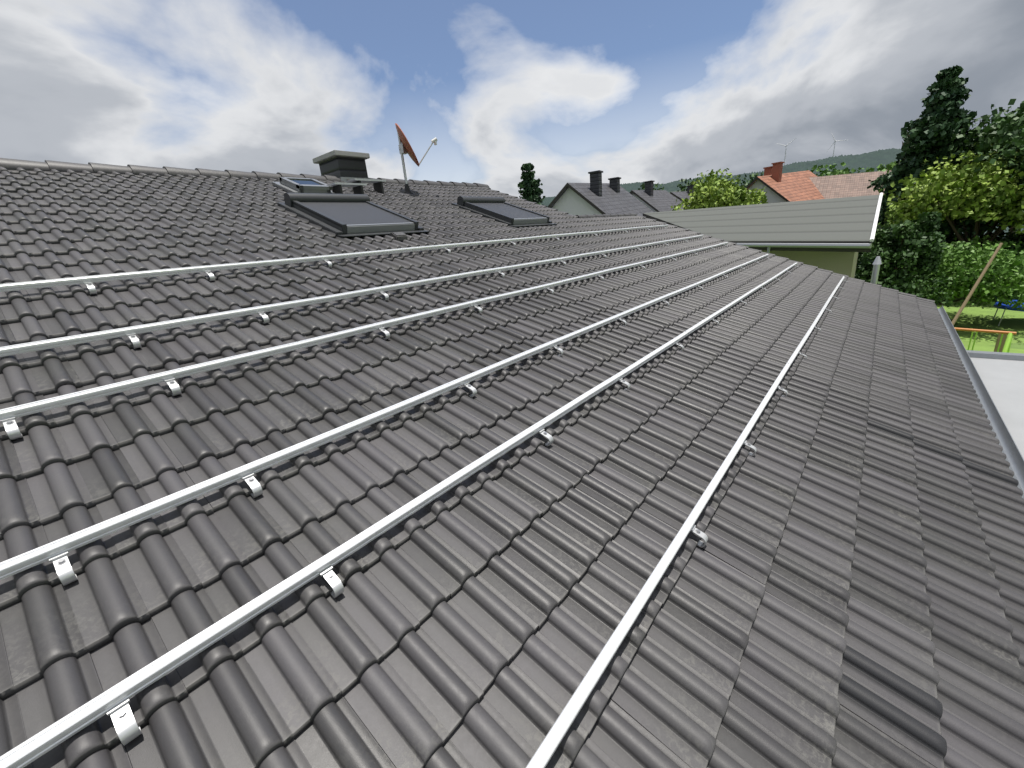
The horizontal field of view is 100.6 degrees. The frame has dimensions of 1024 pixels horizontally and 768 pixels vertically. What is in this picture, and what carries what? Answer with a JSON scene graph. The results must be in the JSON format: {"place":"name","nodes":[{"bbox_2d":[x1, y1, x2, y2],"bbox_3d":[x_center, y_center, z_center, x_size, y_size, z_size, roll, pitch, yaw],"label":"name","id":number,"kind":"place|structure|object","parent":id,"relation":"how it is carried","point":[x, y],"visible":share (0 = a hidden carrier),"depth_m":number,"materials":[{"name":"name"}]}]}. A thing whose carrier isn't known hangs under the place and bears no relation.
{"place":"outdoors","nodes":[
{"label":"outdoors","id":0,"kind":"place"},
{"bbox_2d":[395,123,418,166],"bbox_3d":[-2.078,-4.742,8.458,0.772,0.769,0.350,58,65,69],"label":"satellite dish","id":1,"kind":"object","parent":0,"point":[407,146],"visible":0.88,"depth_m":8.26,"materials":[{"name":"red metal"}]},
{"bbox_2d":[419,143,432,164],"bbox_3d":[-1.728,-4.655,8.574,0.024,0.447,0.396,51,58,68],"label":"satellite dish arm","id":2,"kind":"object","parent":1,"relation":"attached to","point":[425,153],"visible":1,"depth_m":8.57},
{"bbox_2d":[431,137,436,144],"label":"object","id":3,"kind":"object","parent":2,"relation":"attached to","point":[434,140],"visible":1,"depth_m":8.53,"materials":[{"name":"white plastic"}]},
{"bbox_2d":[0,226,847,745],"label":"roof hooks","id":4,"kind":"object","parent":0,"point":[128,730],"visible":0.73,"depth_m":1.86,"materials":[{"name":"silver metal"}]},
{"bbox_2d":[0,0,1023,198],"label":"sky","id":5,"kind":"structure","parent":0,"point":[659,91],"materials":[{"name":"blue"}]},
{"bbox_2d":[541,148,1023,349],"bbox_3d":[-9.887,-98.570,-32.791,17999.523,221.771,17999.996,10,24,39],"label":"terrain","id":6,"kind":"structure","parent":0,"point":[876,159],"depth_m":1223.21,"materials":[{"name":"green plant"}]},
{"bbox_2d":[638,183,663,189],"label":"tree leaves","id":7,"kind":"object","parent":6,"relation":"on","point":[643,186],"depth_m":67.87,"materials":[{"name":"green plant"}]},
{"bbox_2d":[734,172,763,187],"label":"tree leaves","id":8,"kind":"object","parent":6,"relation":"on","point":[751,178],"visible":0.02,"depth_m":77.17,"materials":[{"name":"green plant"}]},
{"bbox_2d":[746,180,785,202],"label":"orange house walls","id":9,"kind":"structure","parent":6,"relation":"on","point":[772,196],"depth_m":33.32,"materials":[{"name":"paint"}]},
{"bbox_2d":[746,177,756,190],"bbox_3d":[22.031,-16.469,39.034,11.564,0.140,6.662,-23,-15,-35],"label":"roof edge","id":10,"kind":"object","parent":9,"relation":"on","point":[751,183],"depth_m":33.74,"materials":[{"name":"grey"}]},
{"bbox_2d":[763,161,784,181],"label":"orange house chimneys","id":11,"kind":"object","parent":10,"relation":"on","point":[775,170],"visible":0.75,"depth_m":34.13,"materials":[{"name":"brick"}]},
{"bbox_2d":[757,170,824,201],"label":"house roof","id":12,"kind":"structure","parent":9,"relation":"on","point":[795,186],"depth_m":34.67,"materials":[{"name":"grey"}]},
{"bbox_2d":[776,132,843,164],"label":"wind turbines","id":13,"kind":"object","parent":6,"relation":"on","point":[795,138],"visible":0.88,"depth_m":1903.19,"materials":[{"name":"white paint"}]},
{"bbox_2d":[816,160,900,175],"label":"tree leaves","id":14,"kind":"object","parent":6,"relation":"on","point":[881,166],"visible":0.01,"depth_m":43.25,"materials":[{"name":"green plant"}]},
{"bbox_2d":[870,256,881,283],"bbox_3d":[8.334,-0.943,10.103,0.170,4.020,0.170,10,24,39],"label":"flue pipe","id":15,"kind":"object","parent":6,"relation":"on","point":[877,262],"visible":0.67,"depth_m":9.52,"materials":[{"name":"silver metal"}]},
{"bbox_2d":[931,99,1023,222],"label":"tree leaves","id":16,"kind":"object","parent":6,"relation":"on","point":[1010,138],"depth_m":20.43,"materials":[{"name":"green plant"}]},
{"bbox_2d":[998,102,1021,235],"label":"tree leaves","id":17,"kind":"object","parent":6,"relation":"on","point":[1007,111],"depth_m":36.35,"materials":[{"name":"green plant"}]},
{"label":"dark house yard","id":18,"kind":"object","parent":6,"relation":"on","visible":0},
{"bbox_2d":[518,163,544,205],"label":"tree leaves","id":19,"kind":"object","parent":18,"relation":"on","point":[529,184],"visible":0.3,"depth_m":30.54,"materials":[{"name":"green plant"}]},
{"bbox_2d":[552,188,600,215],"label":"gable wall","id":20,"kind":"structure","parent":18,"relation":"on","point":[570,202],"depth_m":24.46,"materials":[{"name":"white paint"}]},
{"bbox_2d":[548,183,568,207],"bbox_3d":[3.654,-11.332,29.346,6.025,0.140,9.415,-42,-4,38],"label":"roof edge","id":21,"kind":"object","parent":20,"relation":"on","point":[558,196],"visible":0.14,"depth_m":24.53,"materials":[{"name":"grey"}]},
{"bbox_2d":[567,183,652,215],"bbox_3d":[7.525,-10.938,27.066,6.025,0.140,9.415,42,37,9],"label":"roof","id":22,"kind":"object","parent":20,"relation":"attached to","point":[612,201],"visible":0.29,"depth_m":26.21,"materials":[{"name":"grey tile"}]},
{"bbox_2d":[588,170,620,196],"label":"chimneys","id":23,"kind":"object","parent":22,"relation":"attached to","point":[596,182],"visible":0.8,"depth_m":25.43,"materials":[{"name":"brick"}]},
{"bbox_2d":[670,168,767,210],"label":"tree leaves","id":24,"kind":"object","parent":18,"relation":"on","point":[712,192],"visible":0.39,"depth_m":30.32,"materials":[{"name":"green plant"}]},
{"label":"grey house yard","id":25,"kind":"object","parent":6,"relation":"on","visible":0},
{"bbox_2d":[677,176,747,191],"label":"tree leaves","id":26,"kind":"object","parent":25,"relation":"on","point":[682,188],"visible":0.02,"depth_m":59.87,"materials":[{"name":"green plant"}]},
{"bbox_3d":[29.052,-14.369,37.889,6.115,7.964,11.344,10,24,39],"label":"brown house","id":27,"kind":"object","parent":6,"relation":"on","visible":0},
{"bbox_2d":[809,170,890,198],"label":"house roof","id":28,"kind":"structure","parent":27,"relation":"on","point":[843,185],"depth_m":35.63,"materials":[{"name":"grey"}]},
{"bbox_2d":[877,165,1003,242],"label":"tree leaves","id":29,"kind":"object","parent":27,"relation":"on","point":[883,170],"depth_m":29.02,"materials":[{"name":"green plant"}]},
{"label":"dark house yard","id":30,"kind":"object","parent":6,"relation":"on","visible":0},
{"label":"dark house walls","id":31,"kind":"object","parent":30,"relation":"on","visible":0},
{"bbox_2d":[671,191,689,205],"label":"roof","id":32,"kind":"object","parent":31,"relation":"on","point":[681,195],"visible":0.07,"depth_m":45.30,"materials":[{"name":"grey tile"}]},
{"bbox_2d":[686,185,693,193],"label":"chimney","id":33,"kind":"object","parent":32,"relation":"on","point":[689,187],"visible":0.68,"depth_m":47.25,"materials":[{"name":"brick"}]},
{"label":"house walls","id":34,"kind":"object","parent":6,"relation":"on","visible":0},
{"bbox_2d":[319,156,367,177],"bbox_3d":[-3.460,-4.132,8.907,0.730,0.970,0.620,10,24,39],"label":"chimney stack","id":35,"kind":"object","parent":34,"relation":"on","point":[338,166],"visible":0.36,"depth_m":8.56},
{"bbox_2d":[312,150,369,163],"bbox_3d":[-3.510,-4.652,8.732,0.890,0.130,0.780,10,24,39],"label":"chimney cap","id":36,"kind":"object","parent":35,"relation":"on","point":[327,156],"visible":0.71,"depth_m":8.46,"materials":[{"name":"grey concrete"}]},
{"bbox_2d":[339,177,371,181],"bbox_3d":[-3.163,-4.075,8.668,0.100,0.220,0.720,10,24,39],"label":"chimney flashing","id":37,"kind":"object","parent":35,"relation":"attached to","point":[344,179],"visible":0.21,"depth_m":8.45,"materials":[{"name":"grey metal"}]},
{"bbox_2d":[0,176,945,767],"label":"roof underlay","id":38,"kind":"object","parent":34,"relation":"on","point":[544,518],"depth_m":2.10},
{"bbox_2d":[0,158,489,187],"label":"ridge tiles","id":39,"kind":"object","parent":38,"relation":"on","point":[26,165],"visible":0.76,"depth_m":6.38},
{"bbox_2d":[272,181,334,193],"bbox_3d":[-3.418,-3.257,7.080,0.879,0.130,0.720,31,36,29],"label":"flashing","id":40,"kind":"object","parent":38,"relation":"on","point":[284,186],"visible":0.32,"depth_m":6.89,"materials":[{"name":"grey metal"}]},
{"bbox_2d":[279,177,332,189],"bbox_3d":[-3.400,-3.318,7.039,0.630,0.050,0.570,31,36,29],"label":"skylight frame","id":41,"kind":"object","parent":40,"relation":"on","point":[323,186],"visible":0.89,"depth_m":6.93,"materials":[{"name":"grey metal"}]},
{"bbox_2d":[289,179,321,184],"bbox_3d":[-3.400,-3.318,7.039,0.530,0.020,0.470,31,36,29],"label":"skylight glass","id":42,"kind":"object","parent":41,"relation":"in","point":[307,182],"visible":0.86,"depth_m":7.06,"materials":[{"name":"blue glass"}]},
{"bbox_2d":[300,189,329,193],"bbox_3d":[-3.231,-3.155,6.958,0.070,0.110,0.530,31,36,29],"label":"flashing","id":43,"kind":"object","parent":40,"relation":"attached to","point":[313,191],"visible":0.48,"depth_m":6.91,"materials":[{"name":"grey metal"}]},
{"bbox_2d":[332,185,363,193],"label":"sweep step brackets","id":44,"kind":"object","parent":38,"relation":"on","point":[337,189],"visible":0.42,"depth_m":7.32,"materials":[{"name":"black metal"}]},
{"bbox_2d":[328,182,366,187],"bbox_3d":[-2.813,-3.393,7.255,0.260,0.030,0.604,10,24,39],"label":"sweep step grating","id":45,"kind":"object","parent":44,"relation":"on","point":[352,185],"visible":0.91,"depth_m":7.20,"materials":[{"name":"grey metal"}]},
{"bbox_2d":[277,202,429,236],"bbox_3d":[-2.234,-2.380,6.051,1.639,0.130,1.380,31,36,29],"label":"flashing","id":46,"kind":"object","parent":38,"relation":"on","point":[325,224],"visible":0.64,"depth_m":5.57,"materials":[{"name":"black metal"}]},
{"bbox_2d":[284,193,418,226],"bbox_3d":[-2.252,-2.441,6.041,1.394,0.217,1.250,31,36,29],"label":"frame","id":47,"kind":"object","parent":46,"relation":"attached to","point":[297,199],"visible":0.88,"depth_m":6.10,"materials":[{"name":"grey metal"}]},
{"bbox_2d":[301,202,409,224],"bbox_3d":[-2.235,-2.434,6.028,1.200,0.013,1.070,31,36,29],"label":"skylight shutter","id":48,"kind":"object","parent":46,"relation":"attached to","point":[348,213],"visible":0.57,"depth_m":5.99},
{"bbox_2d":[344,222,416,233],"bbox_3d":[-1.761,-2.106,5.746,0.070,0.110,1.190,31,36,29],"label":"skylight bottom cover","id":49,"kind":"object","parent":46,"relation":"attached to","point":[374,228],"visible":0.77,"depth_m":5.69,"materials":[{"name":"grey metal"}]},
{"bbox_2d":[352,180,383,193],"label":"sweep step brackets","id":50,"kind":"object","parent":38,"relation":"on","point":[378,187],"visible":0.5,"depth_m":8.09,"materials":[{"name":"black metal"}]},
{"bbox_2d":[347,178,385,183],"bbox_3d":[-2.706,-3.783,7.934,0.260,0.030,0.664,10,24,39],"label":"sweep step grating","id":51,"kind":"object","parent":50,"relation":"on","point":[372,181],"visible":0.87,"depth_m":7.86,"materials":[{"name":"grey metal"}]},
{"bbox_2d":[389,232,407,240],"bbox_3d":[-1.515,-1.971,5.655,0.202,0.083,0.180,31,36,29],"label":"roof vent tile","id":52,"kind":"object","parent":38,"relation":"on","point":[399,236],"visible":0.9,"depth_m":5.61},
{"bbox_2d":[405,184,412,193],"bbox_3d":[-2.136,-3.979,8.681,0.220,0.190,0.220,10,24,39],"label":"mast base","id":53,"kind":"object","parent":38,"relation":"on","point":[407,189],"visible":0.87,"depth_m":8.63,"materials":[{"name":"grey metal"}]},
{"bbox_2d":[397,132,407,183],"bbox_3d":[-2.148,-4.528,8.503,0.135,1.100,0.149,10,24,39],"label":"dish mast","id":54,"kind":"object","parent":53,"relation":"in","point":[402,150],"visible":0.68,"depth_m":8.46,"materials":[{"name":"grey metal"}]},
{"bbox_2d":[0,225,844,767],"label":"mounting rails","id":55,"kind":"object","parent":38,"relation":"attached to","point":[38,745],"visible":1,"depth_m":2.12,"materials":[{"name":"silver metal"}]},
{"bbox_2d":[6,237,844,719],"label":"bolts","id":56,"kind":"object","parent":38,"relation":"on","point":[124,711],"visible":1,"depth_m":1.86,"materials":[{"name":"grey metal"}]},
{"bbox_2d":[451,203,556,226],"bbox_3d":[-0.134,-3.379,8.420,1.639,0.130,1.380,31,36,29],"label":"flashing","id":57,"kind":"object","parent":38,"relation":"on","point":[496,218],"visible":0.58,"depth_m":7.97,"materials":[{"name":"grey metal"}]},
{"bbox_2d":[457,196,549,219],"bbox_3d":[-0.152,-3.440,8.410,1.394,0.217,1.250,31,36,29],"label":"skylight shutter box","id":58,"kind":"object","parent":57,"relation":"attached to","point":[463,200],"visible":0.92,"depth_m":8.41,"materials":[{"name":"grey metal"}]},
{"bbox_2d":[472,203,542,217],"bbox_3d":[-0.135,-3.433,8.398,1.200,0.013,1.070,31,36,29],"label":"skylight shutter","id":59,"kind":"object","parent":57,"relation":"attached to","point":[507,210],"visible":0.86,"depth_m":8.38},
{"bbox_2d":[512,217,547,224],"bbox_3d":[0.340,-3.105,8.116,0.070,0.110,1.190,31,36,29],"label":"skylight bottom cover","id":60,"kind":"object","parent":57,"relation":"attached to","point":[519,221],"visible":0.86,"depth_m":8.05,"materials":[{"name":"grey metal"}]},
{"bbox_2d":[0,166,1023,767],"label":"roof tiles","id":61,"kind":"object","parent":38,"relation":"on","point":[904,626],"visible":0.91,"depth_m":2.07,"materials":[{"name":"grey tile"}]},
{"bbox_2d":[484,187,934,301],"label":"verge tiles","id":62,"kind":"object","parent":38,"relation":"on","point":[618,215],"visible":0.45,"depth_m":10.34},
{"bbox_2d":[936,306,1023,497],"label":"eave gutter","id":63,"kind":"object","parent":38,"relation":"attached to","point":[1014,457],"visible":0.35,"depth_m":4.39,"materials":[{"name":"metal"}]},
{"bbox_2d":[806,162,879,176],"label":"tree leaves","id":64,"kind":"object","parent":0,"point":[814,167],"visible":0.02,"depth_m":55.41,"materials":[{"name":"green plant"}]},
{"bbox_2d":[867,65,1010,292],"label":"tree leaves","id":65,"kind":"object","parent":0,"point":[934,128],"depth_m":22.94,"materials":[{"name":"green plant"}]},
{"bbox_2d":[926,291,1023,353],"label":"garden lawn","id":66,"kind":"structure","parent":0,"point":[974,316],"depth_m":17.87,"materials":[{"name":"green plant"}]},
{"bbox_2d":[762,250,857,277],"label":"green roof walls","id":67,"kind":"structure","parent":66,"relation":"on","point":[844,263],"depth_m":13.81,"materials":[{"name":"paint"}]},
{"bbox_2d":[643,195,878,251],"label":"green roof","id":68,"kind":"structure","parent":67,"relation":"on","point":[843,220],"depth_m":15.18,"materials":[{"name":"grey metal"}]},
{"bbox_2d":[737,243,871,252],"bbox_3d":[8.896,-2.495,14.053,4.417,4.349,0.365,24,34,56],"label":"roof gutter","id":69,"kind":"object","parent":68,"relation":"attached to","point":[822,245],"visible":0.5,"depth_m":12.79,"materials":[{"name":"grey metal"}]},
{"bbox_2d":[870,193,882,241],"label":"roof verge trim","id":70,"kind":"structure","parent":67,"relation":"on","point":[876,219],"depth_m":12.88,"materials":[{"name":"white paint"}]},
{"bbox_2d":[856,212,947,280],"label":"tree leaves","id":71,"kind":"object","parent":66,"relation":"on","point":[927,250],"depth_m":16.50,"materials":[{"name":"green plant"}]},
{"bbox_2d":[854,259,955,308],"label":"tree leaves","id":72,"kind":"object","parent":66,"relation":"on","point":[893,281],"depth_m":16.47,"materials":[{"name":"green plant"}]},
{"bbox_2d":[856,240,1012,303],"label":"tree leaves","id":73,"kind":"object","parent":66,"relation":"on","point":[949,252],"visible":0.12,"depth_m":16.97,"materials":[{"name":"green plant"}]},
{"bbox_2d":[882,240,1023,310],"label":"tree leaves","id":74,"kind":"object","parent":66,"relation":"on","point":[992,283],"depth_m":16.19,"materials":[{"name":"green plant"}]},
{"bbox_2d":[883,143,1023,295],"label":"tree leaves","id":75,"kind":"object","parent":66,"relation":"on","point":[952,188],"depth_m":20.97,"materials":[{"name":"green plant"}]},
{"bbox_2d":[952,243,1006,351],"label":"garden posts","id":76,"kind":"object","parent":66,"relation":"on","point":[957,315],"visible":0.42,"depth_m":12.57,"materials":[{"name":"brown wood"}]},
{"bbox_2d":[946,235,1022,298],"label":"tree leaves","id":77,"kind":"object","parent":66,"relation":"on","point":[990,242],"depth_m":21.56,"materials":[{"name":"green plant"}]},
{"bbox_2d":[948,227,1023,259],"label":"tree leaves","id":78,"kind":"object","parent":66,"relation":"on","point":[1006,239],"visible":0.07,"depth_m":21.70,"materials":[{"name":"green plant"}]},
{"bbox_2d":[967,331,1012,352],"bbox_3d":[10.853,-0.227,10.202,1.148,2.182,2.069,19,31,51],"label":"swing frame","id":79,"kind":"object","parent":66,"relation":"on","point":[1007,345],"visible":0.12,"depth_m":9.55,"materials":[{"name":"green metal"}]},
{"bbox_2d":[954,327,1016,334],"bbox_3d":[10.756,-1.242,9.860,1.232,0.064,0.061,19,31,51],"label":"swing top bar","id":80,"kind":"object","parent":79,"relation":"attached to","point":[986,331],"visible":0.66,"depth_m":9.72,"materials":[{"name":"orange wood"}]},
{"bbox_2d":[992,308,1004,325],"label":"trampoline legs","id":81,"kind":"object","parent":66,"relation":"on","point":[1001,317],"visible":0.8,"depth_m":17.28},
{"bbox_2d":[993,300,1023,311],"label":"trampoline","id":82,"kind":"object","parent":81,"relation":"on","point":[1003,306],"visible":0.52,"depth_m":17.14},
{"bbox_2d":[992,179,1023,235],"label":"tree leaves","id":83,"kind":"object","parent":66,"relation":"on","point":[1019,227],"visible":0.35,"depth_m":20.38,"materials":[{"name":"green plant"}]},
{"bbox_2d":[966,350,1023,360],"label":"roof edge","id":84,"kind":"object","parent":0,"point":[997,355],"depth_m":6.18,"materials":[{"name":"grey metal"}]},
{"bbox_2d":[970,357,1023,457],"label":"flat roof","id":85,"kind":"structure","parent":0,"point":[1003,381],"depth_m":5.21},
{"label":"grey house courtyard","id":86,"kind":"object","parent":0,"visible":0},
{"bbox_2d":[632,193,656,211],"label":"gable wall","id":87,"kind":"structure","parent":86,"relation":"on","point":[644,203],"depth_m":35.86,"materials":[{"name":"white paint"}]},
{"bbox_2d":[632,190,683,211],"bbox_3d":[14.215,-15.501,37.593,5.570,0.140,7.323,47,43,17],"label":"roof","id":88,"kind":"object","parent":87,"relation":"on","point":[661,200],"visible":0.5,"depth_m":37.03,"materials":[{"name":"grey tile"}]},
{"bbox_2d":[644,180,654,195],"bbox_3d":[11.979,-16.917,37.185,0.714,1.480,0.714,10,24,39],"label":"chimney","id":89,"kind":"object","parent":88,"relation":"attached to","point":[649,188],"visible":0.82,"depth_m":36.92,"materials":[{"name":"brick"}]}
]}

